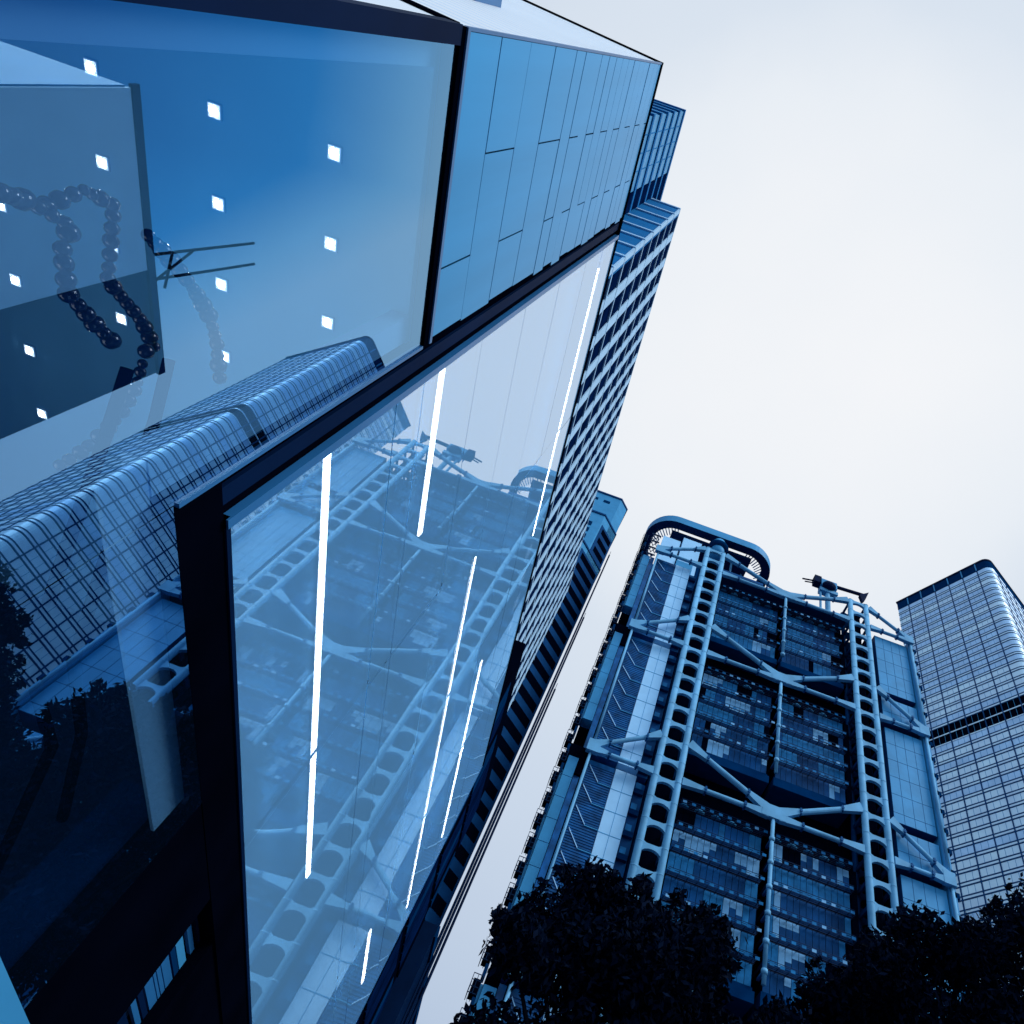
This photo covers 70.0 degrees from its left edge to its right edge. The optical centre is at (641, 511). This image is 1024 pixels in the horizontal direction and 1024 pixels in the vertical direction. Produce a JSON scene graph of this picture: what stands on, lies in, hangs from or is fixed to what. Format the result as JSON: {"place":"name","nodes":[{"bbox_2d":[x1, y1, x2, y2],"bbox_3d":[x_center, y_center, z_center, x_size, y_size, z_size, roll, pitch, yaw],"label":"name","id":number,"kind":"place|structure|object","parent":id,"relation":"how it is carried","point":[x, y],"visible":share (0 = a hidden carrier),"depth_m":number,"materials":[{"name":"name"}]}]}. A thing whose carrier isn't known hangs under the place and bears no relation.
{"place":"outdoors","nodes":[
{"label":"outdoors","id":0,"kind":"place"},
{"bbox_2d":[425,490,627,926],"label":"stepped stone tower","id":1,"kind":"structure","parent":0,"point":[608,513],"depth_m":141.92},
{"bbox_2d":[449,855,747,1023],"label":"broadleaf tree","id":2,"kind":"object","parent":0,"point":[644,961],"visible":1,"depth_m":23.24,"materials":[{"name":"black plant"}]},
{"bbox_2d":[457,515,966,1023],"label":"suspended steel tower","id":3,"kind":"structure","parent":0,"point":[755,759],"depth_m":132.00,"materials":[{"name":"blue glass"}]},
{"bbox_2d":[619,846,625,854],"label":"service window","id":4,"kind":"structure","parent":3,"relation":"in","point":[622,850],"depth_m":112.38,"materials":[{"name":"blue glass"}]},
{"bbox_2d":[625,823,631,831],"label":"service window","id":5,"kind":"structure","parent":3,"relation":"in","point":[628,827],"depth_m":115.89,"materials":[{"name":"blue glass"}]},
{"bbox_2d":[630,803,636,809],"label":"service window","id":6,"kind":"structure","parent":3,"relation":"in","point":[633,805],"depth_m":119.34,"materials":[{"name":"blue glass"}]},
{"bbox_2d":[635,783,641,789],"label":"service window","id":7,"kind":"structure","parent":3,"relation":"in","point":[638,785],"depth_m":122.82,"materials":[{"name":"blue glass"}]},
{"bbox_2d":[802,574,867,610],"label":"roof crane","id":8,"kind":"object","parent":3,"relation":"on","point":[826,588],"visible":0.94,"depth_m":192.54,"materials":[{"name":"metal"}]},
{"bbox_2d":[416,0,1023,1023],"label":"sky","id":9,"kind":"structure","parent":0,"point":[827,378],"materials":[{"name":"white"}]},
{"bbox_2d":[749,899,961,1023],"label":"broadleaf tree","id":10,"kind":"object","parent":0,"point":[889,982],"visible":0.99,"depth_m":25.55,"materials":[{"name":"black plant"}]},
{"bbox_3d":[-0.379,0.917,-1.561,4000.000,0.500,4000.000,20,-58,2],"label":"ground","id":11,"kind":"structure","parent":0,"visible":0},
{"bbox_2d":[0,0,663,1023],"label":"glass fronted building","id":12,"kind":"structure","parent":11,"relation":"on","point":[298,316],"depth_m":9.70,"materials":[{"name":"blue glass"}]},
{"bbox_2d":[113,0,462,45],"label":"window frame","id":13,"kind":"structure","parent":12,"relation":"in","point":[346,15],"depth_m":7.52,"materials":[{"name":"black paint"}]},
{"bbox_2d":[421,26,466,345],"bbox_3d":[-3.302,-4.972,11.436,0.270,0.160,4.880,20,-58,2],"label":"window frame","id":14,"kind":"structure","parent":12,"relation":"in","point":[460,49],"depth_m":11.23,"materials":[{"name":"black paint"}]},
{"bbox_2d":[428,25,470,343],"bbox_3d":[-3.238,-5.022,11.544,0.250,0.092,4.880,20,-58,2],"label":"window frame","id":15,"kind":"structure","parent":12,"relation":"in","point":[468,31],"depth_m":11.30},
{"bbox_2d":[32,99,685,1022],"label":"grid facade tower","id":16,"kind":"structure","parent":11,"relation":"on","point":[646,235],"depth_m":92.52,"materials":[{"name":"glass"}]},
{"bbox_2d":[558,458,570,484],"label":"window","id":17,"kind":"structure","parent":16,"relation":"in","point":[565,469],"depth_m":81.77,"materials":[{"name":"blue glass"}]},
{"bbox_2d":[565,429,578,457],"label":"window","id":18,"kind":"structure","parent":16,"relation":"in","point":[572,441],"depth_m":79.79,"materials":[{"name":"blue glass"}]},
{"bbox_2d":[571,440,582,464],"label":"window","id":19,"kind":"structure","parent":16,"relation":"in","point":[577,450],"depth_m":85.89,"materials":[{"name":"blue glass"}]},
{"bbox_2d":[573,401,585,427],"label":"window","id":20,"kind":"structure","parent":16,"relation":"in","point":[579,413],"depth_m":77.81,"materials":[{"name":"blue glass"}]},
{"bbox_2d":[576,450,585,471],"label":"window","id":21,"kind":"structure","parent":16,"relation":"in","point":[582,457],"depth_m":92.04,"materials":[{"name":"blue glass"}]},
{"bbox_2d":[578,413,589,438],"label":"window","id":22,"kind":"structure","parent":16,"relation":"in","point":[584,424],"depth_m":83.92,"materials":[{"name":"blue glass"}]},
{"bbox_2d":[580,459,588,477],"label":"window","id":23,"kind":"structure","parent":16,"relation":"in","point":[585,466],"depth_m":98.21,"materials":[{"name":"blue glass"}]},
{"bbox_2d":[582,425,592,447],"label":"window","id":24,"kind":"structure","parent":16,"relation":"in","point":[587,436],"depth_m":90.09,"materials":[{"name":"blue glass"}]},
{"bbox_2d":[583,466,591,484],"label":"window","id":25,"kind":"structure","parent":16,"relation":"in","point":[588,472],"depth_m":104.29,"materials":[{"name":"blue glass"}]},
{"bbox_2d":[581,368,594,396],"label":"window","id":26,"kind":"structure","parent":16,"relation":"in","point":[587,383],"depth_m":75.80,"materials":[{"name":"blue glass"}]},
{"bbox_2d":[586,435,595,455],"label":"window","id":27,"kind":"structure","parent":16,"relation":"in","point":[591,443],"depth_m":96.22,"materials":[{"name":"blue glass"}]},
{"bbox_2d":[585,384,597,410],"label":"window","id":28,"kind":"structure","parent":16,"relation":"in","point":[591,397],"depth_m":81.96,"materials":[{"name":"blue glass"}]},
{"bbox_2d":[590,444,597,461],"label":"window","id":29,"kind":"structure","parent":16,"relation":"in","point":[593,453],"depth_m":102.32,"materials":[{"name":"blue glass"}]},
{"bbox_2d":[589,399,599,421],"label":"window","id":30,"kind":"structure","parent":16,"relation":"in","point":[594,410],"depth_m":88.08,"materials":[{"name":"blue glass"}]},
{"bbox_2d":[589,337,602,365],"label":"window","id":31,"kind":"structure","parent":16,"relation":"in","point":[596,349],"depth_m":73.77,"materials":[{"name":"blue glass"}]},
{"bbox_2d":[592,452,599,469],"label":"window","id":32,"kind":"structure","parent":16,"relation":"in","point":[597,457],"depth_m":108.48,"materials":[{"name":"blue glass"}]},
{"bbox_2d":[593,410,602,430],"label":"window","id":33,"kind":"structure","parent":16,"relation":"in","point":[598,418],"depth_m":94.20,"materials":[{"name":"blue glass"}]},
{"bbox_2d":[593,356,604,381],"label":"window","id":34,"kind":"structure","parent":16,"relation":"in","point":[599,367],"depth_m":79.92,"materials":[{"name":"blue glass"}]},
{"bbox_2d":[595,422,603,441],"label":"window","id":35,"kind":"structure","parent":16,"relation":"in","point":[600,429],"depth_m":100.27,"materials":[{"name":"blue glass"}]},
{"bbox_2d":[598,431,605,448],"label":"window","id":36,"kind":"structure","parent":16,"relation":"in","point":[603,436],"depth_m":106.35,"materials":[{"name":"blue glass"}]},
{"bbox_2d":[597,371,607,394],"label":"window","id":37,"kind":"structure","parent":16,"relation":"in","point":[602,381],"depth_m":86.06,"materials":[{"name":"blue glass"}]},
{"bbox_2d":[599,385,609,407],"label":"window","id":38,"kind":"structure","parent":16,"relation":"in","point":[606,391],"depth_m":92.15,"materials":[{"name":"blue glass"}]},
{"bbox_2d":[598,302,611,330],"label":"window","id":39,"kind":"structure","parent":16,"relation":"in","point":[606,311],"depth_m":71.78,"materials":[{"name":"blue glass"}]},
{"bbox_2d":[602,398,610,417],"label":"window","id":40,"kind":"structure","parent":16,"relation":"in","point":[607,405],"depth_m":98.31,"materials":[{"name":"blue glass"}]},
{"bbox_2d":[601,324,613,350],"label":"window","id":41,"kind":"structure","parent":16,"relation":"in","point":[608,334],"depth_m":77.92,"materials":[{"name":"blue glass"}]},
{"bbox_2d":[604,408,612,426],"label":"window","id":42,"kind":"structure","parent":16,"relation":"in","point":[608,417],"depth_m":104.34,"materials":[{"name":"blue glass"}]},
{"bbox_2d":[604,342,615,366],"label":"window","id":43,"kind":"structure","parent":16,"relation":"in","point":[610,352],"depth_m":84.09,"materials":[{"name":"blue glass"}]},
{"bbox_2d":[607,359,616,380],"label":"window","id":44,"kind":"structure","parent":16,"relation":"in","point":[613,365],"depth_m":90.21,"materials":[{"name":"blue glass"}]},
{"bbox_2d":[609,373,617,392],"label":"window","id":45,"kind":"structure","parent":16,"relation":"in","point":[614,380],"depth_m":96.31,"materials":[{"name":"blue glass"}]},
{"bbox_2d":[607,268,620,295],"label":"window","id":46,"kind":"structure","parent":16,"relation":"in","point":[614,280],"depth_m":69.90,"materials":[{"name":"blue glass"}]},
{"bbox_2d":[611,386,618,403],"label":"window","id":47,"kind":"structure","parent":16,"relation":"in","point":[615,393],"depth_m":102.42,"materials":[{"name":"blue glass"}]},
{"bbox_2d":[612,397,619,414],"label":"window","id":48,"kind":"structure","parent":16,"relation":"in","point":[617,402],"depth_m":108.60,"materials":[{"name":"blue glass"}]},
{"bbox_2d":[610,291,622,317],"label":"window","id":49,"kind":"structure","parent":16,"relation":"in","point":[617,300],"depth_m":75.95,"materials":[{"name":"blue glass"}]},
{"bbox_2d":[612,312,623,337],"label":"window","id":50,"kind":"structure","parent":16,"relation":"in","point":[618,323],"depth_m":82.08,"materials":[{"name":"blue glass"}]},
{"bbox_2d":[614,331,624,353],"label":"window","id":51,"kind":"structure","parent":16,"relation":"in","point":[619,342],"depth_m":88.19,"materials":[{"name":"blue glass"}]},
{"bbox_2d":[616,348,624,367],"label":"window","id":52,"kind":"structure","parent":16,"relation":"in","point":[622,353],"depth_m":94.24,"materials":[{"name":"blue glass"}]},
{"bbox_2d":[618,362,625,379],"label":"window","id":53,"kind":"structure","parent":16,"relation":"in","point":[622,369],"depth_m":100.42,"materials":[{"name":"blue glass"}]},
{"bbox_2d":[619,374,626,391],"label":"window","id":54,"kind":"structure","parent":16,"relation":"in","point":[623,380],"depth_m":106.57,"materials":[{"name":"blue glass"}]},
{"bbox_2d":[619,258,631,283],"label":"window","id":55,"kind":"structure","parent":16,"relation":"in","point":[626,267],"depth_m":74.03,"materials":[{"name":"blue glass"}]},
{"bbox_2d":[621,280,632,305],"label":"window","id":56,"kind":"structure","parent":16,"relation":"in","point":[627,290],"depth_m":80.08,"materials":[{"name":"blue glass"}]},
{"bbox_2d":[622,302,632,325],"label":"window","id":57,"kind":"structure","parent":16,"relation":"in","point":[628,310],"depth_m":86.19,"materials":[{"name":"blue glass"}]},
{"bbox_2d":[624,321,632,340],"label":"window","id":58,"kind":"structure","parent":16,"relation":"in","point":[629,327],"depth_m":92.28,"materials":[{"name":"blue glass"}]},
{"bbox_2d":[624,337,632,356],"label":"window","id":59,"kind":"structure","parent":16,"relation":"in","point":[629,344],"depth_m":98.45,"materials":[{"name":"blue glass"}]},
{"bbox_2d":[625,352,632,369],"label":"window","id":60,"kind":"structure","parent":16,"relation":"in","point":[629,360],"depth_m":104.52,"materials":[{"name":"blue glass"}]},
{"bbox_2d":[625,192,632,213],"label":"rear wing window","id":61,"kind":"structure","parent":16,"relation":"in","point":[630,197],"depth_m":86.38,"materials":[{"name":"blue glass"}]},
{"bbox_2d":[626,364,633,380],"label":"window","id":62,"kind":"structure","parent":16,"relation":"in","point":[630,370],"depth_m":110.70,"materials":[{"name":"blue glass"}]},
{"bbox_2d":[630,250,640,272],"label":"window","id":63,"kind":"structure","parent":16,"relation":"in","point":[636,257],"depth_m":78.10,"materials":[{"name":"blue glass"}]},
{"bbox_2d":[630,272,640,295],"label":"window","id":64,"kind":"structure","parent":16,"relation":"in","point":[637,277],"depth_m":84.18,"materials":[{"name":"blue glass"}]},
{"bbox_2d":[631,293,640,314],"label":"window","id":65,"kind":"structure","parent":16,"relation":"in","point":[637,298],"depth_m":90.26,"materials":[{"name":"blue glass"}]},
{"bbox_2d":[632,328,639,345],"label":"window","id":66,"kind":"structure","parent":16,"relation":"in","point":[636,335],"depth_m":102.52,"materials":[{"name":"blue glass"}]},
{"bbox_2d":[631,187,640,209],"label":"rear wing window","id":67,"kind":"structure","parent":16,"relation":"in","point":[637,193],"depth_m":89.76,"materials":[{"name":"blue glass"}]},
{"bbox_2d":[632,311,640,330],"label":"window","id":68,"kind":"structure","parent":16,"relation":"in","point":[637,317],"depth_m":96.41,"materials":[{"name":"blue glass"}]},
{"bbox_2d":[633,342,639,357],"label":"window","id":69,"kind":"structure","parent":16,"relation":"in","point":[637,346],"depth_m":108.66,"materials":[{"name":"blue glass"}]},
{"bbox_2d":[630,116,652,192],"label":"rear wing window","id":70,"kind":"structure","parent":16,"relation":"in","point":[650,119],"depth_m":83.47,"materials":[{"name":"blue glass"}]},
{"bbox_2d":[639,319,646,335],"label":"window","id":71,"kind":"structure","parent":16,"relation":"in","point":[644,323],"depth_m":106.63,"materials":[{"name":"blue glass"}]},
{"bbox_2d":[639,285,647,304],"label":"window","id":72,"kind":"structure","parent":16,"relation":"in","point":[645,289],"depth_m":94.37,"materials":[{"name":"blue glass"}]},
{"bbox_2d":[639,183,647,204],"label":"rear wing window","id":73,"kind":"structure","parent":16,"relation":"in","point":[645,186],"depth_m":93.64,"materials":[{"name":"blue glass"}]},
{"bbox_2d":[639,264,648,285],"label":"window","id":74,"kind":"structure","parent":16,"relation":"in","point":[646,268],"depth_m":88.32,"materials":[{"name":"blue glass"}]},
{"bbox_2d":[640,302,647,319],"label":"window","id":75,"kind":"structure","parent":16,"relation":"in","point":[644,308],"depth_m":100.61,"materials":[{"name":"blue glass"}]},
{"bbox_2d":[639,242,649,263],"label":"window","id":76,"kind":"structure","parent":16,"relation":"in","point":[645,248],"depth_m":82.24,"materials":[{"name":"blue glass"}]},
{"bbox_2d":[637,115,659,188],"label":"rear wing window","id":77,"kind":"structure","parent":16,"relation":"in","point":[656,120],"depth_m":86.78,"materials":[{"name":"blue glass"}]},
{"bbox_2d":[647,294,653,310],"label":"window","id":78,"kind":"structure","parent":16,"relation":"in","point":[650,302],"depth_m":104.72,"materials":[{"name":"blue glass"}]},
{"bbox_2d":[646,180,654,200],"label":"rear wing window","id":79,"kind":"structure","parent":16,"relation":"in","point":[652,182],"depth_m":97.54,"materials":[{"name":"blue glass"}]},
{"bbox_2d":[647,277,654,294],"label":"window","id":80,"kind":"structure","parent":16,"relation":"in","point":[652,281],"depth_m":98.63,"materials":[{"name":"blue glass"}]},
{"bbox_2d":[647,257,655,276],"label":"window","id":81,"kind":"structure","parent":16,"relation":"in","point":[653,261],"depth_m":92.42,"materials":[{"name":"blue glass"}]},
{"bbox_2d":[648,236,656,254],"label":"window","id":82,"kind":"structure","parent":16,"relation":"in","point":[654,239],"depth_m":86.29,"materials":[{"name":"blue glass"}]},
{"bbox_2d":[644,114,666,184],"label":"rear wing window","id":83,"kind":"structure","parent":16,"relation":"in","point":[664,115],"depth_m":90.72,"materials":[{"name":"blue glass"}]},
{"bbox_2d":[652,177,660,198],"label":"rear wing window","id":84,"kind":"structure","parent":16,"relation":"in","point":[658,179],"depth_m":101.50,"materials":[{"name":"blue glass"}]},
{"bbox_2d":[654,269,661,286],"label":"window","id":85,"kind":"structure","parent":16,"relation":"in","point":[657,278],"depth_m":102.62,"materials":[{"name":"blue glass"}]},
{"bbox_2d":[655,249,662,267],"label":"window","id":86,"kind":"structure","parent":16,"relation":"in","point":[659,256],"depth_m":96.55,"materials":[{"name":"blue glass"}]},
{"bbox_2d":[655,228,664,248],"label":"window","id":87,"kind":"structure","parent":16,"relation":"in","point":[661,233],"depth_m":90.54,"materials":[{"name":"blue glass"}]},
{"bbox_2d":[657,174,665,199],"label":"rear wing window","id":88,"kind":"structure","parent":16,"relation":"in","point":[663,179],"depth_m":105.65,"materials":[{"name":"blue glass"}]},
{"bbox_2d":[651,113,672,180],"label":"rear wing window","id":89,"kind":"structure","parent":16,"relation":"in","point":[670,114],"depth_m":94.59,"materials":[{"name":"blue glass"}]},
{"bbox_2d":[661,243,668,261],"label":"window","id":90,"kind":"structure","parent":16,"relation":"in","point":[665,251],"depth_m":100.56,"materials":[{"name":"blue glass"}]},
{"bbox_2d":[662,223,670,241],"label":"window","id":91,"kind":"structure","parent":16,"relation":"in","point":[667,228],"depth_m":94.68,"materials":[{"name":"blue glass"}]},
{"bbox_2d":[658,112,677,176],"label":"rear wing window","id":92,"kind":"structure","parent":16,"relation":"in","point":[676,113],"depth_m":98.49,"materials":[{"name":"blue glass"}]},
{"bbox_2d":[669,217,676,234],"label":"window","id":93,"kind":"structure","parent":16,"relation":"in","point":[673,224],"depth_m":98.79,"materials":[{"name":"blue glass"}]},
{"bbox_2d":[664,111,683,173],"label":"rear wing window","id":94,"kind":"structure","parent":16,"relation":"in","point":[681,114],"depth_m":102.42,"materials":[{"name":"blue glass"}]},
{"bbox_2d":[345,637,524,1023],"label":"dark low block","id":95,"kind":"structure","parent":11,"relation":"on","point":[396,984],"depth_m":49.71,"materials":[{"name":"black paint"}]},
{"bbox_2d":[345,671,513,1023],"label":"shop window","id":96,"kind":"structure","parent":95,"relation":"in","point":[381,991],"depth_m":48.86,"materials":[{"name":"blue glass"}]},
{"bbox_2d":[403,613,585,1023],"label":"slim pole","id":97,"kind":"object","parent":11,"relation":"on","point":[457,905],"visible":1,"depth_m":61.24,"materials":[{"name":"black metal"}]},
{"bbox_2d":[400,552,610,1023],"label":"slim pole","id":98,"kind":"object","parent":11,"relation":"on","point":[463,882],"visible":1,"depth_m":64.06,"materials":[{"name":"black metal"}]},
{"bbox_2d":[896,559,1023,990],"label":"ribbon window tower","id":99,"kind":"structure","parent":11,"relation":"on","point":[964,628],"depth_m":251.53,"materials":[{"name":"blue glass"}]},
{"bbox_2d":[898,872,1023,1023],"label":"broadleaf tree","id":100,"kind":"object","parent":11,"relation":"on","point":[986,953],"visible":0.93,"depth_m":26.94,"materials":[{"name":"black plant"}]},
{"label":"pavement","id":101,"kind":"structure","parent":0,"visible":0},
{"bbox_2d":[408,683,557,1023],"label":"slim pole","id":102,"kind":"object","parent":101,"relation":"on","point":[458,911],"visible":1,"depth_m":59.41,"materials":[{"name":"black metal"}]}
]}

